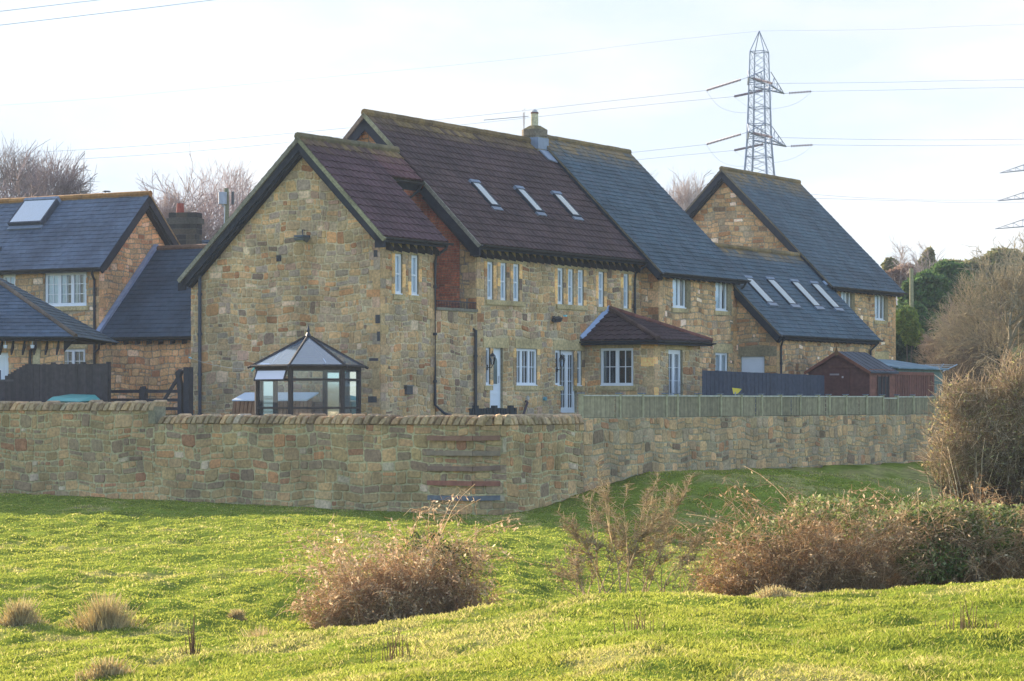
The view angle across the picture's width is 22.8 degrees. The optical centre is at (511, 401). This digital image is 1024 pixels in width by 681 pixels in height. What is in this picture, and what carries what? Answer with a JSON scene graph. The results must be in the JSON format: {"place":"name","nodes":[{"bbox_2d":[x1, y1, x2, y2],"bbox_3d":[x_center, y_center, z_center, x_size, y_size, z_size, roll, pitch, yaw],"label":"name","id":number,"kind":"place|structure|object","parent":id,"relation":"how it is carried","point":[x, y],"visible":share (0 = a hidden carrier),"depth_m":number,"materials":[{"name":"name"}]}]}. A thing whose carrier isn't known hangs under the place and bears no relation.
{"place":"outdoors","nodes":[
{"label":"outdoors","id":0,"kind":"place"},
{"bbox_2d":[0,0,95,11],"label":"power line","id":1,"kind":"object","parent":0,"point":[49,5],"visible":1,"depth_m":171.38,"materials":[{"name":"metal"}]},
{"bbox_2d":[3,0,210,24],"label":"power line","id":2,"kind":"object","parent":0,"point":[106,12],"visible":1,"depth_m":171.61,"materials":[{"name":"metal"}]},
{"bbox_2d":[0,456,1023,680],"bbox_3d":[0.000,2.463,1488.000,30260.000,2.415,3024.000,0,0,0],"label":"field","id":3,"kind":"structure","parent":0,"point":[905,471],"depth_m":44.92,"materials":[{"name":"green plant"}]},
{"bbox_2d":[0,593,49,626],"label":"dry grass tuft","id":4,"kind":"object","parent":3,"relation":"on","point":[18,613],"visible":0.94,"depth_m":33.41,"materials":[{"name":"beige plant"}]},
{"bbox_2d":[62,655,137,680],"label":"dry grass tuft","id":5,"kind":"object","parent":3,"relation":"on","point":[103,669],"visible":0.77,"depth_m":18.95,"materials":[{"name":"beige plant"}]},
{"bbox_2d":[57,588,149,631],"bbox_3d":[-5.363,2.745,33.478,1.246,0.574,0.921,0,0,0],"label":"dry grass tuft","id":6,"kind":"object","parent":3,"relation":"on","point":[104,616],"visible":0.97,"depth_m":33.38,"materials":[{"name":"beige plant"}]},
{"bbox_2d":[178,617,201,654],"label":"dry stalks","id":7,"kind":"object","parent":3,"relation":"on","point":[192,644],"visible":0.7,"depth_m":20.49,"materials":[{"name":"brown plant"}]},
{"bbox_2d":[227,609,246,620],"bbox_3d":[-3.790,2.942,34.994,0.296,0.207,0.291,0,0,-28],"label":"dry grass tuft","id":8,"kind":"object","parent":3,"relation":"on","point":[237,614],"visible":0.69,"depth_m":34.95,"materials":[{"name":"beige plant"}]},
{"bbox_2d":[237,624,286,637],"bbox_3d":[-3.055,2.922,31.017,1.064,0.429,0.851,0,0,-20],"label":"dry grass tuft","id":9,"kind":"object","parent":3,"relation":"on","point":[255,634],"visible":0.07,"depth_m":30.97,"materials":[{"name":"beige plant"}]},
{"bbox_2d":[247,484,534,628],"bbox_3d":[-1.639,2.213,33.969,3.922,2.238,3.348,0,0,0],"label":"bramble bush","id":10,"kind":"object","parent":3,"relation":"on","point":[400,589],"visible":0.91,"depth_m":33.61,"materials":[{"name":"brown plant"}]},
{"bbox_2d":[360,628,455,663],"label":"dry stalks","id":11,"kind":"object","parent":3,"relation":"on","point":[392,646],"visible":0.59,"depth_m":17.99,"materials":[{"name":"plant"}]},
{"bbox_2d":[538,457,712,596],"bbox_3d":[1.423,1.672,29.357,2.695,2.070,1.864,0,0,33],"label":"leafless shrub","id":12,"kind":"object","parent":3,"relation":"on","point":[619,543],"visible":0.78,"depth_m":29.46,"materials":[{"name":"brown plant"}]},
{"bbox_2d":[600,611,664,633],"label":"dry stalks","id":13,"kind":"object","parent":3,"relation":"on","point":[634,624],"visible":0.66,"depth_m":17.02,"materials":[{"name":"plant"}]},
{"bbox_2d":[749,584,800,598],"bbox_3d":[2.301,1.688,22.286,0.669,0.186,0.437,0,0,0],"label":"dry grass tuft","id":14,"kind":"object","parent":3,"relation":"on","point":[775,592],"visible":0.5,"depth_m":22.25,"materials":[{"name":"beige plant"}]},
{"bbox_2d":[637,466,967,596],"bbox_3d":[3.518,1.803,29.974,4.174,2.088,2.919,0,0,-24],"label":"bramble thicket","id":15,"kind":"object","parent":3,"relation":"on","point":[838,565],"visible":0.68,"depth_m":29.69,"materials":[{"name":"brown plant"}]},
{"bbox_2d":[797,473,1023,586],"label":"bramble thicket","id":16,"kind":"object","parent":3,"relation":"on","point":[969,543],"visible":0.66,"depth_m":30.33,"materials":[{"name":"green plant"}]},
{"bbox_2d":[911,327,1023,575],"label":"hawthorn bush","id":17,"kind":"object","parent":3,"relation":"on","point":[971,456],"visible":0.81,"depth_m":40.73,"materials":[{"name":"brown plant"}]},
{"bbox_2d":[924,597,1020,630],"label":"dry stalks","id":18,"kind":"object","parent":3,"relation":"on","point":[962,623],"visible":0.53,"depth_m":17.03,"materials":[{"name":"plant"}]},
{"bbox_2d":[0,0,1023,304],"label":"sky","id":19,"kind":"structure","parent":0,"point":[197,46],"materials":[{"name":"white"}]},
{"bbox_2d":[166,345,1023,417],"bbox_3d":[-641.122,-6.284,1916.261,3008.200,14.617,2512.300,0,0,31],"label":"garden ground","id":20,"kind":"structure","parent":0,"point":[1014,350],"depth_m":80.37,"materials":[{"name":"green plant"}]},
{"bbox_2d":[0,139,97,198],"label":"bare tree","id":21,"kind":"object","parent":20,"relation":"on","point":[71,185],"visible":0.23,"depth_m":129.31,"materials":[{"name":"brown plant"}]},
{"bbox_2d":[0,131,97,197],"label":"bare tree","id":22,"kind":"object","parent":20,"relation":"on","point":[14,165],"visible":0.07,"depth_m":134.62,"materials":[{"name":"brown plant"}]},
{"bbox_2d":[0,362,110,401],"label":"panel fence","id":23,"kind":"object","parent":20,"relation":"on","point":[38,382],"visible":0.43,"depth_m":74.12,"materials":[{"name":"grey wood"}]},
{"bbox_2d":[0,277,118,378],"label":"stone building","id":24,"kind":"structure","parent":20,"relation":"on","point":[34,329],"depth_m":76.57,"materials":[{"name":"brown stone"}]},
{"bbox_2d":[0,353,8,378],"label":"door","id":25,"kind":"structure","parent":24,"relation":"in","point":[4,364],"depth_m":76.54,"materials":[{"name":"white plastic"}]},
{"bbox_2d":[47,394,99,402],"bbox_3d":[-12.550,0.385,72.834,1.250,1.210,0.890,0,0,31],"label":"car","id":26,"kind":"object","parent":20,"relation":"on","point":[84,398],"visible":0.3,"depth_m":72.60,"materials":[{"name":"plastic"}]},
{"bbox_2d":[0,190,180,363],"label":"stone house","id":27,"kind":"structure","parent":20,"relation":"on","point":[80,257],"depth_m":88.42,"materials":[{"name":"brown stone"}]},
{"bbox_2d":[3,274,15,285],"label":"window","id":28,"kind":"structure","parent":27,"relation":"in","point":[10,278],"depth_m":89.05,"materials":[{"name":"white plastic"}]},
{"bbox_2d":[46,272,88,310],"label":"window","id":29,"kind":"structure","parent":27,"relation":"in","point":[56,283],"depth_m":87.74,"materials":[{"name":"white plastic"}]},
{"bbox_2d":[65,348,84,363],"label":"window","id":30,"kind":"structure","parent":27,"relation":"in","point":[79,350],"depth_m":87.52,"materials":[{"name":"white plastic"}]},
{"bbox_2d":[111,369,182,414],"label":"field gate","id":31,"kind":"structure","parent":20,"relation":"on","point":[143,391],"depth_m":73.24,"materials":[{"name":"brown wood"}]},
{"bbox_2d":[93,244,206,414],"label":"stone building","id":32,"kind":"structure","parent":20,"relation":"on","point":[145,323],"depth_m":86.32,"materials":[{"name":"stone"}]},
{"bbox_2d":[155,187,212,236],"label":"bare tree","id":33,"kind":"object","parent":20,"relation":"on","point":[166,210],"visible":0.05,"depth_m":121.75,"materials":[{"name":"brown plant"}]},
{"bbox_2d":[166,198,208,244],"bbox_3d":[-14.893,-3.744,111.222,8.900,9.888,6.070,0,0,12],"label":"chimney","id":34,"kind":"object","parent":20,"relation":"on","point":[186,227],"depth_m":107.98,"materials":[{"name":"stone"}]},
{"bbox_2d":[183,367,192,414],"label":"gate post","id":35,"kind":"object","parent":20,"relation":"on","point":[187,389],"visible":0.64,"depth_m":72.82,"materials":[{"name":"brown wood"}]},
{"bbox_2d":[189,357,254,371],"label":"washing line","id":36,"kind":"object","parent":35,"relation":"attached to","point":[252,370],"visible":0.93,"depth_m":75.14,"materials":[{"name":"white fabric"}]},
{"bbox_2d":[135,143,255,239],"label":"bare tree","id":37,"kind":"object","parent":20,"relation":"on","point":[209,233],"visible":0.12,"depth_m":123.52,"materials":[{"name":"brown plant"}]},
{"bbox_2d":[218,188,233,222],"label":"utility pole","id":38,"kind":"object","parent":20,"relation":"on","point":[223,198],"visible":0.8,"depth_m":117.70,"materials":[{"name":"grey metal"}]},
{"bbox_2d":[232,392,322,415],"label":"garden store","id":39,"kind":"structure","parent":20,"relation":"on","point":[244,402],"depth_m":74.92,"materials":[{"name":"white wood"}]},
{"bbox_2d":[247,325,368,415],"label":"glass summerhouse","id":40,"kind":"structure","parent":20,"relation":"on","point":[341,379],"depth_m":72.13,"materials":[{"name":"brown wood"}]},
{"bbox_2d":[177,132,453,416],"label":"stone house","id":41,"kind":"structure","parent":20,"relation":"on","point":[329,241],"depth_m":76.15,"materials":[{"name":"brown stone"}]},
{"bbox_2d":[393,253,405,299],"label":"window","id":42,"kind":"structure","parent":41,"relation":"in","point":[397,295],"depth_m":75.45,"materials":[{"name":"white plastic"}]},
{"bbox_2d":[409,255,421,300],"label":"window","id":43,"kind":"structure","parent":41,"relation":"in","point":[413,296],"depth_m":76.22,"materials":[{"name":"white plastic"}]},
{"bbox_2d":[468,405,516,424],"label":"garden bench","id":44,"kind":"object","parent":20,"relation":"on","point":[493,409],"visible":0.35,"depth_m":74.93,"materials":[{"name":"brown wood"}]},
{"bbox_2d":[0,400,1010,514],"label":"boundary wall","id":45,"kind":"structure","parent":20,"relation":"on","point":[504,464],"depth_m":68.75,"materials":[{"name":"stone"}]},
{"bbox_2d":[343,109,715,414],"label":"stone house","id":46,"kind":"structure","parent":20,"relation":"on","point":[541,260],"depth_m":83.01,"materials":[{"name":"stone"}]},
{"bbox_2d":[484,347,492,389],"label":"window","id":47,"kind":"structure","parent":46,"relation":"in","point":[486,387],"depth_m":79.75,"materials":[{"name":"white plastic"}]},
{"bbox_2d":[487,261,491,299],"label":"window","id":48,"kind":"structure","parent":46,"relation":"in","point":[489,264],"depth_m":79.92,"materials":[{"name":"white plastic"}]},
{"bbox_2d":[490,348,499,407],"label":"front door","id":49,"kind":"structure","parent":46,"relation":"in","point":[495,393],"depth_m":80.27,"materials":[{"name":"white plastic"}]},
{"bbox_2d":[500,263,504,299],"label":"window","id":50,"kind":"structure","parent":46,"relation":"in","point":[502,266],"depth_m":80.59,"materials":[{"name":"white plastic"}]},
{"bbox_2d":[483,112,527,128],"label":"tv aerial","id":51,"kind":"object","parent":46,"relation":"attached to","point":[523,116],"visible":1,"depth_m":89.63,"materials":[{"name":"metal"}]},
{"bbox_2d":[513,264,517,300],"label":"window","id":52,"kind":"structure","parent":46,"relation":"in","point":[515,266],"depth_m":81.28,"materials":[{"name":"white plastic"}]},
{"bbox_2d":[514,348,539,389],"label":"window","id":53,"kind":"structure","parent":46,"relation":"in","point":[519,386],"depth_m":81.84,"materials":[{"name":"white plastic"}]},
{"bbox_2d":[554,350,563,389],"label":"window","id":54,"kind":"structure","parent":46,"relation":"in","point":[559,387],"depth_m":83.53,"materials":[{"name":"white plastic"}]},
{"bbox_2d":[557,268,561,303],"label":"window","id":55,"kind":"structure","parent":46,"relation":"in","point":[559,269],"depth_m":83.70,"materials":[{"name":"white plastic"}]},
{"bbox_2d":[561,350,573,412],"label":"french door","id":56,"kind":"structure","parent":46,"relation":"in","point":[565,409],"depth_m":84.13,"materials":[{"name":"white plastic"}]},
{"bbox_2d":[568,269,571,304],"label":"window","id":57,"kind":"structure","parent":46,"relation":"in","point":[569,270],"depth_m":84.27,"materials":[{"name":"white glass"}]},
{"bbox_2d":[573,351,584,390],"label":"window","id":58,"kind":"structure","parent":46,"relation":"in","point":[579,387],"depth_m":84.77,"materials":[{"name":"white plastic"}]},
{"bbox_2d":[578,270,581,304],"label":"window","id":59,"kind":"structure","parent":46,"relation":"in","point":[579,271],"depth_m":84.85,"materials":[{"name":"white plastic"}]},
{"bbox_2d":[598,272,602,306],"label":"window","id":60,"kind":"structure","parent":46,"relation":"in","point":[600,293],"depth_m":86.08,"materials":[{"name":"white plastic"}]},
{"bbox_2d":[597,348,635,389],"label":"window","id":61,"kind":"structure","parent":46,"relation":"in","point":[604,386],"depth_m":84.37,"materials":[{"name":"white plastic"}]},
{"bbox_2d":[623,274,626,307],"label":"window","id":62,"kind":"structure","parent":46,"relation":"in","point":[625,275],"depth_m":87.56,"materials":[{"name":"white plastic"}]},
{"bbox_2d":[668,349,679,394],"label":"french door","id":63,"kind":"structure","parent":46,"relation":"in","point":[673,353],"depth_m":85.04,"materials":[{"name":"white plastic"}]},
{"bbox_2d":[547,135,750,394],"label":"stone house","id":64,"kind":"structure","parent":20,"relation":"on","point":[691,274],"depth_m":91.15,"materials":[{"name":"stone"}]},
{"bbox_2d":[671,278,688,312],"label":"window","id":65,"kind":"structure","parent":64,"relation":"in","point":[676,308],"depth_m":89.40,"materials":[{"name":"white plastic"}]},
{"bbox_2d":[715,352,726,370],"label":"window","id":66,"kind":"structure","parent":64,"relation":"in","point":[721,358],"depth_m":92.31,"materials":[{"name":"white plastic"}]},
{"bbox_2d":[714,282,729,315],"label":"window","id":67,"kind":"structure","parent":64,"relation":"in","point":[718,293],"depth_m":92.26,"materials":[{"name":"white plastic"}]},
{"bbox_2d":[650,167,713,210],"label":"bare tree","id":68,"kind":"object","parent":20,"relation":"on","point":[687,197],"visible":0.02,"depth_m":134.63,"materials":[{"name":"brown plant"}]},
{"bbox_2d":[732,388,740,394],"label":"garden windmill","id":69,"kind":"object","parent":20,"relation":"on","point":[736,391],"visible":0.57,"depth_m":80.01,"materials":[{"name":"yellow plastic"}]},
{"bbox_2d":[706,31,812,174],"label":"electricity pylon","id":70,"kind":"object","parent":20,"relation":"on","point":[765,108],"visible":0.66,"depth_m":219.79,"materials":[{"name":"metal"}]},
{"bbox_2d":[0,90,705,153],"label":"power line","id":71,"kind":"object","parent":70,"relation":"attached to","point":[350,127],"visible":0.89,"depth_m":217.38,"materials":[{"name":"metal"}]},
{"bbox_2d":[11,31,754,104],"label":"power line","id":72,"kind":"object","parent":70,"relation":"attached to","point":[376,72],"visible":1,"depth_m":219.99,"materials":[{"name":"metal"}]},
{"bbox_2d":[47,96,733,160],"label":"power line","id":73,"kind":"object","parent":70,"relation":"attached to","point":[463,124],"visible":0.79,"depth_m":224.73,"materials":[{"name":"metal"}]},
{"bbox_2d":[163,150,733,207],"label":"power line","id":74,"kind":"object","parent":70,"relation":"attached to","point":[658,157],"visible":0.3,"depth_m":223.96,"materials":[{"name":"metal"}]},
{"bbox_2d":[773,137,1006,139],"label":"power line","id":75,"kind":"object","parent":70,"relation":"attached to","point":[890,139],"visible":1,"depth_m":229.22,"materials":[{"name":"metal"}]},
{"bbox_2d":[816,198,965,202],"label":"power line","id":76,"kind":"object","parent":70,"relation":"attached to","point":[897,200],"visible":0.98,"depth_m":230.34,"materials":[{"name":"metal"}]},
{"bbox_2d":[773,79,1023,83],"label":"power line","id":77,"kind":"object","parent":70,"relation":"attached to","point":[878,82],"visible":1,"depth_m":228.52,"materials":[{"name":"metal"}]},
{"bbox_2d":[793,24,1023,30],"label":"power line","id":78,"kind":"object","parent":70,"relation":"attached to","point":[885,29],"visible":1,"depth_m":230.88,"materials":[{"name":"metal"}]},
{"bbox_2d":[860,145,964,145],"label":"power line","id":79,"kind":"object","parent":70,"relation":"attached to","point":[892,145],"visible":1,"depth_m":229.84,"materials":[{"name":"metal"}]},
{"bbox_2d":[812,87,1023,91],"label":"power line","id":80,"kind":"object","parent":70,"relation":"attached to","point":[924,89],"visible":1,"depth_m":233.15,"materials":[{"name":"metal"}]},
{"bbox_2d":[814,194,1023,199],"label":"power line","id":81,"kind":"object","parent":70,"relation":"attached to","point":[882,198],"visible":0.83,"depth_m":229.01,"materials":[{"name":"metal"}]},
{"bbox_2d":[702,370,823,416],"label":"slatted fence","id":82,"kind":"object","parent":20,"relation":"on","point":[748,383],"visible":0.6,"depth_m":85.99,"materials":[{"name":"grey wood"}]},
{"bbox_2d":[577,392,970,417],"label":"trellis fence","id":83,"kind":"object","parent":20,"relation":"on","point":[666,405],"visible":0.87,"depth_m":77.13,"materials":[{"name":"grey wood"}]},
{"bbox_2d":[685,166,907,367],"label":"stone house","id":84,"kind":"structure","parent":20,"relation":"on","point":[732,206],"depth_m":104.05,"materials":[{"name":"stone"}]},
{"bbox_2d":[841,292,849,306],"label":"window","id":85,"kind":"structure","parent":84,"relation":"in","point":[848,294],"depth_m":103.15,"materials":[{"name":"white plastic"}]},
{"bbox_2d":[874,295,886,323],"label":"window","id":86,"kind":"structure","parent":84,"relation":"in","point":[878,320],"depth_m":105.78,"materials":[{"name":"white plastic"}]},
{"bbox_2d":[714,242,883,374],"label":"stone building","id":87,"kind":"structure","parent":20,"relation":"on","point":[796,314],"depth_m":95.55,"materials":[{"name":"stone"}]},
{"bbox_2d":[742,356,763,372],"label":"door","id":88,"kind":"structure","parent":87,"relation":"in","point":[753,364],"depth_m":93.01,"materials":[{"name":"white plastic"}]},
{"bbox_2d":[804,345,898,412],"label":"garden shed","id":89,"kind":"structure","parent":20,"relation":"on","point":[854,373],"depth_m":92.28,"materials":[{"name":"brown wood"}]},
{"bbox_2d":[829,366,854,395],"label":"door","id":90,"kind":"structure","parent":89,"relation":"in","point":[839,378],"depth_m":92.19,"materials":[{"name":"brown wood"}]},
{"bbox_2d":[877,375,889,396],"bbox_3d":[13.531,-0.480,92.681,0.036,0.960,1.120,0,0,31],"label":"door","id":91,"kind":"structure","parent":89,"relation":"in","point":[883,383],"depth_m":92.71,"materials":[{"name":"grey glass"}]},
{"bbox_2d":[885,262,916,307],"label":"deciduous tree","id":92,"kind":"object","parent":20,"relation":"on","point":[895,273],"visible":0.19,"depth_m":144.62,"materials":[{"name":"brown plant"}]},
{"bbox_2d":[895,304,924,362],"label":"evergreen tree","id":93,"kind":"object","parent":20,"relation":"on","point":[909,329],"visible":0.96,"depth_m":117.69,"materials":[{"name":"green plant"}]},
{"bbox_2d":[909,268,913,307],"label":"utility pole","id":94,"kind":"object","parent":20,"relation":"on","point":[911,287],"visible":0.35,"depth_m":124.92,"materials":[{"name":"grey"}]},
{"bbox_2d":[878,359,948,395],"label":"garden shed","id":95,"kind":"structure","parent":20,"relation":"on","point":[899,366],"depth_m":98.64,"materials":[{"name":"grey wood"}]},
{"bbox_2d":[894,372,933,395],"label":"board fence","id":96,"kind":"object","parent":20,"relation":"on","point":[912,383],"visible":0.54,"depth_m":96.07,"materials":[{"name":"brown wood"}]},
{"bbox_2d":[887,235,944,308],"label":"bare tree","id":97,"kind":"object","parent":20,"relation":"on","point":[916,265],"visible":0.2,"depth_m":144.23,"materials":[{"name":"brown plant"}]},
{"bbox_2d":[880,246,969,270],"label":"pine tree","id":98,"kind":"object","parent":20,"relation":"on","point":[884,265],"visible":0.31,"depth_m":149.73,"materials":[{"name":"green plant"}]},
{"bbox_2d":[925,364,956,370],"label":"rotary airer","id":99,"kind":"object","parent":20,"relation":"on","point":[944,366],"visible":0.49,"depth_m":99.88,"materials":[{"name":"metal"}]},
{"bbox_2d":[895,258,990,342],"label":"evergreen tree","id":100,"kind":"object","parent":20,"relation":"on","point":[933,285],"visible":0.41,"depth_m":127.41,"materials":[{"name":"green plant"}]},
{"bbox_2d":[896,320,1010,382],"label":"evergreen tree","id":101,"kind":"object","parent":20,"relation":"on","point":[900,351],"visible":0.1,"depth_m":121.07,"materials":[{"name":"green plant"}]},
{"bbox_2d":[911,294,1021,390],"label":"twiggy tree","id":102,"kind":"object","parent":20,"relation":"on","point":[951,361],"visible":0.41,"depth_m":111.70,"materials":[{"name":"brown plant"}]},
{"bbox_2d":[922,229,1023,386],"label":"twiggy tree","id":103,"kind":"object","parent":20,"relation":"on","point":[1012,287],"visible":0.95,"depth_m":107.42,"materials":[{"name":"brown plant"}]},
{"bbox_2d":[943,380,1015,400],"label":"hedge","id":104,"kind":"object","parent":20,"relation":"on","point":[955,386],"visible":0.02,"depth_m":111.61,"materials":[{"name":"brown plant"}]},
{"bbox_2d":[962,246,1023,379],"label":"deciduous tree","id":105,"kind":"object","parent":20,"relation":"on","point":[994,253],"visible":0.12,"depth_m":149.31,"materials":[{"name":"brown plant"}]},
{"bbox_2d":[995,164,1023,228],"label":"electricity pylon","id":106,"kind":"object","parent":20,"relation":"on","point":[1007,198],"visible":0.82,"depth_m":422.07,"materials":[{"name":"metal"}]}
]}

